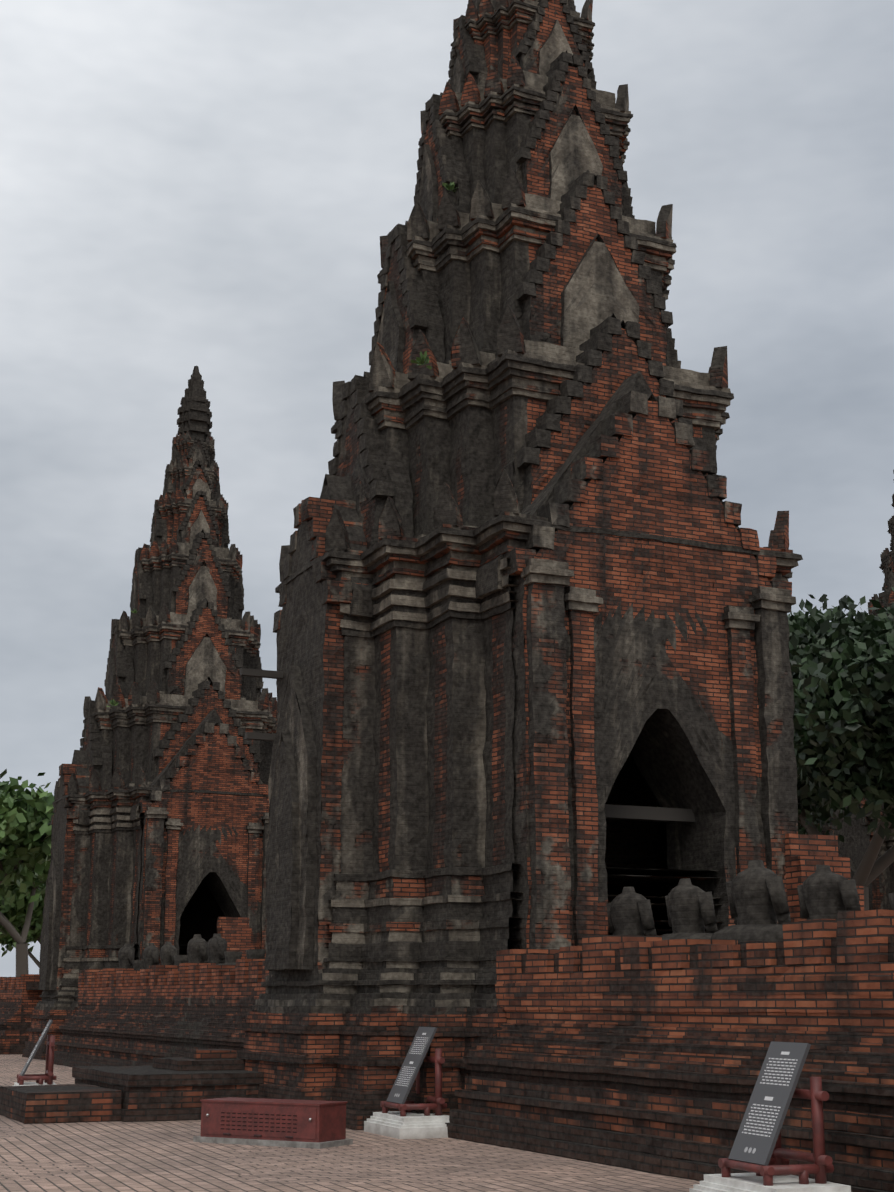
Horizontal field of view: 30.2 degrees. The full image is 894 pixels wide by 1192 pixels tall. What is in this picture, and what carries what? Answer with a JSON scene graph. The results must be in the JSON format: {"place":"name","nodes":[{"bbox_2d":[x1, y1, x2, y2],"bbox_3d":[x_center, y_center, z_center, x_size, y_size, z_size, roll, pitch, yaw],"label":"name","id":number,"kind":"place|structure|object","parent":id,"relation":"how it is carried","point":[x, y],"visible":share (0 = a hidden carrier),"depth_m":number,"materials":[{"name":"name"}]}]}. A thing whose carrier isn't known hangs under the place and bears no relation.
{"place":"outdoors","nodes":[
{"label":"outdoors","id":0,"kind":"place"},
{"bbox_2d":[0,1054,699,1191],"bbox_3d":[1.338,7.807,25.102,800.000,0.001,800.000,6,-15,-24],"label":"ground","id":1,"kind":"structure","parent":0,"point":[148,1156],"depth_m":16.84,"materials":[{"name":"beige brick"}]},
{"bbox_2d":[0,887,39,973],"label":"tree","id":2,"kind":"object","parent":1,"relation":"on","point":[6,939],"visible":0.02,"depth_m":119.30,"materials":[{"name":"grey plant"}]},
{"bbox_2d":[0,974,42,1053],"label":"gallery wall","id":3,"kind":"structure","parent":1,"relation":"on","point":[24,991],"depth_m":51.62,"materials":[{"name":"brick"}]},
{"bbox_2d":[0,880,46,942],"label":"tree","id":4,"kind":"object","parent":1,"relation":"on","point":[14,912],"visible":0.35,"depth_m":103.81,"materials":[{"name":"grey plant"}]},
{"bbox_2d":[0,851,50,976],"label":"tree","id":5,"kind":"object","parent":1,"relation":"on","point":[21,954],"visible":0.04,"depth_m":94.67,"materials":[{"name":"grey plant"}]},
{"bbox_2d":[0,768,53,892],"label":"tree","id":6,"kind":"object","parent":1,"relation":"on","point":[25,829],"visible":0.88,"depth_m":82.20,"materials":[{"name":"green plant"}]},
{"bbox_2d":[12,1020,56,1085],"bbox_3d":[-7.038,7.946,28.419,0.838,1.301,1.321,4,-14,-16],"label":"sign","id":7,"kind":"object","parent":1,"relation":"on","point":[48,1077],"visible":0.67,"depth_m":28.17,"materials":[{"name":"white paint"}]},
{"bbox_2d":[0,1002,251,1053],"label":"brick ledge","id":8,"kind":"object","parent":1,"relation":"on","point":[220,1009],"depth_m":38.51,"materials":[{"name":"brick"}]},
{"bbox_2d":[0,1049,263,1123],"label":"platform","id":9,"kind":"structure","parent":1,"relation":"on","point":[169,1088],"depth_m":23.23,"materials":[{"name":"brick"}]},
{"bbox_2d":[22,366,277,1059],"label":"temple tower","id":10,"kind":"structure","parent":1,"relation":"on","point":[159,823],"depth_m":48.54,"materials":[{"name":"brown brick"}]},
{"bbox_2d":[107,182,456,707],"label":"plants","id":11,"kind":"object","parent":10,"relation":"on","point":[423,356],"visible":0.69,"depth_m":24.63,"materials":[{"name":"green plant"}]},
{"bbox_2d":[54,959,268,1066],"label":"gallery wall","id":12,"kind":"structure","parent":1,"relation":"on","point":[96,1037],"depth_m":36.63,"materials":[{"name":"brick"}]},
{"bbox_2d":[118,934,265,970],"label":"headless statues","id":13,"kind":"object","parent":12,"relation":"attached to","point":[202,950],"visible":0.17,"depth_m":37.80,"materials":[{"name":"stone"}]},
{"bbox_2d":[217,917,254,958],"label":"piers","id":14,"kind":"structure","parent":12,"relation":"on","point":[235,932],"depth_m":46.32,"materials":[{"name":"orange brick"}]},
{"bbox_2d":[193,1097,352,1148],"bbox_3d":[-2.053,6.197,19.513,1.820,0.480,0.670,-8,-16,29],"label":"cabinet","id":15,"kind":"object","parent":1,"relation":"on","point":[318,1124],"visible":1,"depth_m":19.22,"materials":[{"name":"metal"}]},
{"bbox_2d":[364,1027,449,1138],"bbox_3d":[-0.429,6.113,20.902,0.838,1.301,1.321,5,-15,-21],"label":"sign","id":16,"kind":"object","parent":1,"relation":"on","point":[404,1122],"visible":0.9,"depth_m":20.65,"materials":[{"name":"grey metal"}]},
{"bbox_2d":[236,0,802,1129],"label":"temple tower","id":17,"kind":"structure","parent":1,"relation":"on","point":[536,600],"depth_m":23.76,"materials":[{"name":"brown brick"}]},
{"bbox_2d":[240,668,694,822],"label":"beams","id":18,"kind":"structure","parent":17,"relation":"attached to","point":[653,814],"depth_m":23.45,"materials":[{"name":"grey wood"}]},
{"bbox_2d":[445,909,893,1191],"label":"gallery wall","id":19,"kind":"structure","parent":1,"relation":"on","point":[642,1053],"depth_m":16.54,"materials":[{"name":"brick"}]},
{"bbox_2d":[606,860,893,943],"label":"headless statues","id":20,"kind":"object","parent":19,"relation":"on","point":[757,899],"visible":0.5,"depth_m":18.42,"materials":[{"name":"stone"}]},
{"bbox_2d":[785,833,863,921],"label":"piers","id":21,"kind":"structure","parent":19,"relation":"on","point":[805,855],"depth_m":23.00,"materials":[{"name":"orange brick"}]},
{"bbox_2d":[689,1041,850,1191],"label":"sign","id":22,"kind":"object","parent":1,"relation":"on","point":[760,1153],"visible":1,"depth_m":13.20,"materials":[{"name":"grey metal"}]},
{"bbox_2d":[787,587,893,910],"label":"tree","id":23,"kind":"object","parent":1,"relation":"on","point":[870,869],"visible":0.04,"depth_m":49.50,"materials":[{"name":"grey plant"}]},
{"bbox_2d":[789,595,893,838],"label":"tree","id":24,"kind":"object","parent":1,"relation":"on","point":[847,703],"visible":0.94,"depth_m":43.20,"materials":[{"name":"green plant"}]},
{"bbox_2d":[818,470,893,909],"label":"meru","id":25,"kind":"structure","parent":1,"relation":"on","point":[853,846],"depth_m":59.30,"materials":[{"name":"brown brick"}]},
{"bbox_2d":[0,0,893,976],"label":"sky","id":26,"kind":"structure","parent":0,"point":[214,186],"materials":[{"name":"grey"}]},
{"bbox_2d":[799,787,837,827],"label":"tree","id":27,"kind":"object","parent":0,"point":[833,789],"visible":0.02,"depth_m":64.13,"materials":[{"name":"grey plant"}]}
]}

